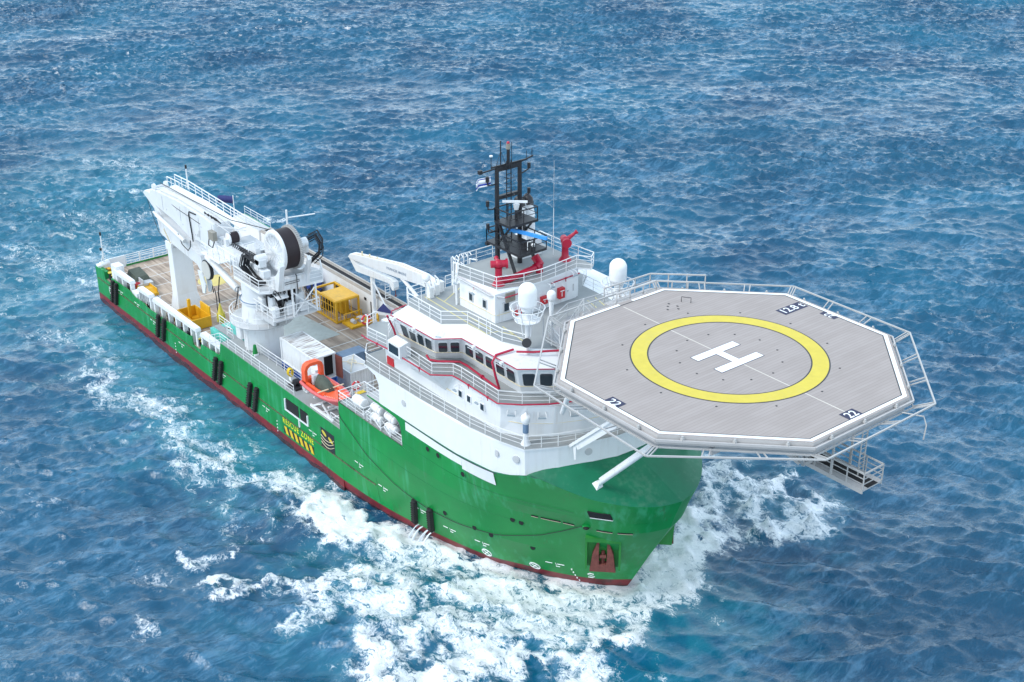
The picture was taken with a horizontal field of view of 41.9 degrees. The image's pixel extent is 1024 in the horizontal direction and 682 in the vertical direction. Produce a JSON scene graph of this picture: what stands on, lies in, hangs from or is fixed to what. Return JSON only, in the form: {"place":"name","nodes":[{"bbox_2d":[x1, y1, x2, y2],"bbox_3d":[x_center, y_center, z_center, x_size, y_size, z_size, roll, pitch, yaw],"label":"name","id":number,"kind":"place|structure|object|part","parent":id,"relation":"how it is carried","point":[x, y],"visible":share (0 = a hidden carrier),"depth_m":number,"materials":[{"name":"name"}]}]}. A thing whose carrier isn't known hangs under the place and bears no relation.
{"place":"outdoors","nodes":[
{"label":"outdoors","id":0,"kind":"place"},
{"bbox_2d":[282,361,337,381],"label":"shipping container","id":1,"kind":"object","parent":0,"point":[299,376],"visible":0.13,"depth_m":130.40,"materials":[{"name":"blue metal"}]},
{"bbox_2d":[280,331,342,378],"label":"shipping container","id":2,"kind":"object","parent":1,"relation":"on","point":[299,349],"visible":0.79,"depth_m":128.90,"materials":[{"name":"metal"}]},
{"bbox_2d":[335,354,342,378],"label":"door","id":3,"kind":"structure","parent":2,"relation":"in","point":[338,359],"depth_m":128.03,"materials":[{"name":"metal"}]},
{"bbox_2d":[307,282,322,293],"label":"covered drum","id":4,"kind":"object","parent":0,"point":[318,289],"visible":0.14,"depth_m":153.24,"materials":[{"name":"blue fabric"}]},
{"bbox_2d":[0,0,1023,681],"bbox_3d":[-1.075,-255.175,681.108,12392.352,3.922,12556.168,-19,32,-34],"label":"sea","id":5,"kind":"structure","parent":0,"point":[164,516],"depth_m":168.53,"materials":[{"name":"liquid"}]},
{"bbox_2d":[95,141,935,585],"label":"supply ship","id":6,"kind":"object","parent":5,"relation":"on","point":[657,389],"visible":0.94,"depth_m":102.03,"materials":[{"name":"white paint"}]},
{"bbox_2d":[99,232,105,264],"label":"light pole","id":7,"kind":"object","parent":6,"relation":"attached to","point":[101,249],"visible":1,"depth_m":157.83,"materials":[{"name":"white metal"}]},
{"bbox_2d":[127,267,153,286],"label":"covered winch","id":8,"kind":"object","parent":6,"relation":"on","point":[140,275],"visible":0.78,"depth_m":155.16,"materials":[{"name":"green fabric"}]},
{"bbox_2d":[136,283,158,295],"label":"yellow ramp","id":9,"kind":"structure","parent":6,"relation":"on","point":[150,287],"depth_m":153.29,"materials":[{"name":"yellow metal"}]},
{"bbox_2d":[163,228,201,309],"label":"boom rest","id":10,"kind":"object","parent":6,"relation":"on","point":[183,281],"visible":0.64,"depth_m":148.20,"materials":[{"name":"white paint"}]},
{"bbox_2d":[177,299,211,328],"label":"lifting basket","id":11,"kind":"object","parent":6,"relation":"on","point":[200,317],"visible":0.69,"depth_m":146.15,"materials":[{"name":"yellow metal"}]},
{"bbox_2d":[217,195,234,216],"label":"flag","id":12,"kind":"object","parent":6,"relation":"attached to","point":[226,199],"visible":0.94,"depth_m":167.04,"materials":[{"name":"blue fabric"}]},
{"bbox_2d":[210,322,243,341],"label":"turquoise box","id":13,"kind":"object","parent":6,"relation":"on","point":[213,330],"visible":0.28,"depth_m":139.24,"materials":[{"name":"paint"}]},
{"bbox_2d":[143,165,323,366],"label":"deck crane","id":14,"kind":"object","parent":6,"relation":"on","point":[273,273],"visible":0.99,"depth_m":132.95,"materials":[{"name":"white metal"}]},
{"bbox_2d":[252,344,258,356],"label":"green valve","id":15,"kind":"object","parent":6,"relation":"on","point":[255,353],"visible":1,"depth_m":132.39,"materials":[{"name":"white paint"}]},
{"bbox_2d":[287,367,293,380],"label":"hose reel","id":16,"kind":"object","parent":6,"relation":"on","point":[291,376],"visible":0.99,"depth_m":127.40,"materials":[{"name":"yellow paint"}]},
{"bbox_2d":[288,378,301,390],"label":"black winch","id":17,"kind":"object","parent":6,"relation":"on","point":[297,385],"visible":0.88,"depth_m":126.08,"materials":[{"name":"paint"}]},
{"bbox_2d":[310,365,338,421],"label":"boat davit","id":18,"kind":"object","parent":6,"relation":"on","point":[314,369],"visible":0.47,"depth_m":122.09,"materials":[{"name":"white paint"}]},
{"bbox_2d":[299,358,350,405],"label":"rescue boat","id":19,"kind":"object","parent":18,"relation":"on","point":[320,385],"visible":0.91,"depth_m":122.03,"materials":[{"name":"orange plastic"}]},
{"bbox_2d":[312,281,359,323],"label":"tool cage","id":20,"kind":"object","parent":6,"relation":"on","point":[337,299],"visible":0.89,"depth_m":147.06,"materials":[{"name":"yellow metal"}]},
{"bbox_2d":[336,345,368,359],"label":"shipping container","id":21,"kind":"object","parent":6,"relation":"on","point":[358,351],"visible":0.39,"depth_m":135.65,"materials":[{"name":"blue metal"}]},
{"bbox_2d":[337,354,373,395],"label":"shipping container","id":22,"kind":"object","parent":6,"relation":"on","point":[355,368],"visible":0.65,"depth_m":130.73,"materials":[{"name":"grey metal"}]},
{"bbox_2d":[352,381,360,390],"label":"life ring","id":23,"kind":"object","parent":6,"relation":"attached to","point":[354,382],"visible":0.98,"depth_m":119.50,"materials":[{"name":"white paint"}]},
{"bbox_2d":[342,309,372,329],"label":"yellow skid","id":24,"kind":"object","parent":6,"relation":"on","point":[354,323],"visible":0.95,"depth_m":145.63,"materials":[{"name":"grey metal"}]},
{"bbox_2d":[352,394,368,408],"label":"life raft canister","id":25,"kind":"object","parent":6,"relation":"on","point":[360,400],"visible":0.95,"depth_m":116.34,"materials":[{"name":"white plastic"}]},
{"bbox_2d":[361,314,370,324],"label":"life ring","id":26,"kind":"object","parent":6,"relation":"attached to","point":[363,316],"visible":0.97,"depth_m":111.92,"materials":[{"name":"white paint"}]},
{"bbox_2d":[370,402,384,414],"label":"life raft canister","id":27,"kind":"object","parent":6,"relation":"attached to","point":[377,408],"visible":0.88,"depth_m":114.30,"materials":[{"name":"white plastic"}]},
{"bbox_2d":[371,412,384,423],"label":"life raft canister","id":28,"kind":"object","parent":6,"relation":"on","point":[375,415],"visible":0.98,"depth_m":113.98,"materials":[{"name":"white plastic"}]},
{"bbox_2d":[370,277,392,321],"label":"crane boom stand","id":29,"kind":"object","parent":6,"relation":"on","point":[383,309],"visible":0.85,"depth_m":144.02,"materials":[{"name":"white paint"}]},
{"bbox_2d":[387,355,393,366],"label":"fire cabinet","id":30,"kind":"object","parent":6,"relation":"on","point":[390,360],"visible":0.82,"depth_m":111.53,"materials":[{"name":"red metal"}]},
{"bbox_2d":[384,412,397,423],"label":"life raft canister","id":31,"kind":"object","parent":6,"relation":"on","point":[390,418],"visible":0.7,"depth_m":112.81,"materials":[{"name":"white plastic"}]},
{"bbox_2d":[384,422,398,434],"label":"life raft canister","id":32,"kind":"object","parent":6,"relation":"on","point":[393,426],"visible":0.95,"depth_m":112.41,"materials":[{"name":"white plastic"}]},
{"bbox_2d":[348,251,437,296],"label":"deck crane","id":33,"kind":"object","parent":6,"relation":"on","point":[369,265],"visible":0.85,"depth_m":140.29,"materials":[{"name":"white paint"}]},
{"bbox_2d":[388,317,400,324],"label":"roof lamp frame","id":34,"kind":"object","parent":6,"relation":"attached to","point":[394,318],"visible":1,"depth_m":106.47,"materials":[{"name":"grey metal"}]},
{"bbox_2d":[407,327,420,335],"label":"roof lamp frame","id":35,"kind":"object","parent":6,"relation":"attached to","point":[413,329],"visible":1,"depth_m":104.63,"materials":[{"name":"grey metal"}]},
{"bbox_2d":[422,273,430,297],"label":"radome","id":36,"kind":"object","parent":6,"relation":"on","point":[426,277],"visible":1,"depth_m":108.37,"materials":[{"name":"white paint"}]},
{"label":"cabin window","id":37,"kind":"part","parent":6,"relation":"part of","materials":[{"name":"black glass"}]},
{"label":"cabin window","id":38,"kind":"part","parent":6,"relation":"part of","materials":[{"name":"black glass"}]},
{"bbox_2d":[467,345,480,353],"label":"roof lamp frame","id":39,"kind":"object","parent":6,"relation":"attached to","point":[473,347],"visible":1,"depth_m":101.73,"materials":[{"name":"grey metal"}]},
{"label":"cabin window","id":40,"kind":"part","parent":6,"relation":"part of","materials":[{"name":"black glass"}]},
{"bbox_2d":[476,177,490,190],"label":"flag","id":41,"kind":"object","parent":6,"relation":"attached to","point":[481,183],"visible":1,"depth_m":104.80,"materials":[{"name":"white fabric"}]},
{"bbox_2d":[490,256,507,286],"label":"fire monitor","id":42,"kind":"object","parent":6,"relation":"on","point":[497,264],"visible":1,"depth_m":104.81,"materials":[{"name":"red metal"}]},
{"bbox_2d":[496,361,509,369],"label":"roof lamp frame","id":43,"kind":"object","parent":6,"relation":"attached to","point":[501,363],"visible":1,"depth_m":99.20,"materials":[{"name":"grey metal"}]},
{"bbox_2d":[502,254,543,282],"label":"monitor","id":44,"kind":"object","parent":6,"relation":"on","point":[538,262],"visible":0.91,"depth_m":106.71,"materials":[{"name":"red metal"}]},
{"bbox_2d":[521,412,530,446],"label":"deck post light","id":45,"kind":"object","parent":6,"relation":"on","point":[525,418],"visible":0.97,"depth_m":99.03,"materials":[{"name":"white paint"}]},
{"bbox_2d":[522,338,531,354],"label":"searchlight","id":46,"kind":"object","parent":6,"relation":"on","point":[526,343],"visible":1,"depth_m":99.54,"materials":[{"name":"white paint"}]},
{"bbox_2d":[510,282,545,349],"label":"radome","id":47,"kind":"object","parent":6,"relation":"on","point":[527,301],"visible":1,"depth_m":98.76,"materials":[{"name":"white paint"}]},
{"bbox_2d":[540,295,547,304],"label":"fire cabinet","id":48,"kind":"object","parent":6,"relation":"attached to","point":[543,300],"visible":0.82,"depth_m":107.03,"materials":[{"name":"red metal"}]},
{"bbox_2d":[547,290,555,324],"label":"radome","id":49,"kind":"object","parent":6,"relation":"on","point":[551,296],"visible":0.98,"depth_m":103.79,"materials":[{"name":"white paint"}]},
{"bbox_2d":[557,286,564,298],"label":"fire cabinet","id":50,"kind":"object","parent":6,"relation":"attached to","point":[561,292],"visible":1,"depth_m":108.01,"materials":[{"name":"red metal"}]},
{"bbox_2d":[558,230,577,261],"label":"fire monitor","id":51,"kind":"object","parent":6,"relation":"on","point":[566,242],"visible":0.99,"depth_m":109.28,"materials":[{"name":"red metal"}]},
{"bbox_2d":[601,258,633,299],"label":"radome","id":52,"kind":"object","parent":6,"relation":"on","point":[617,270],"visible":0.81,"depth_m":104.98,"materials":[{"name":"white paint"}]},
{"bbox_2d":[553,208,553,254],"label":"whip antenna","id":53,"kind":"object","parent":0,"point":[553,231],"visible":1,"depth_m":110.33,"materials":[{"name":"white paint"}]}
]}

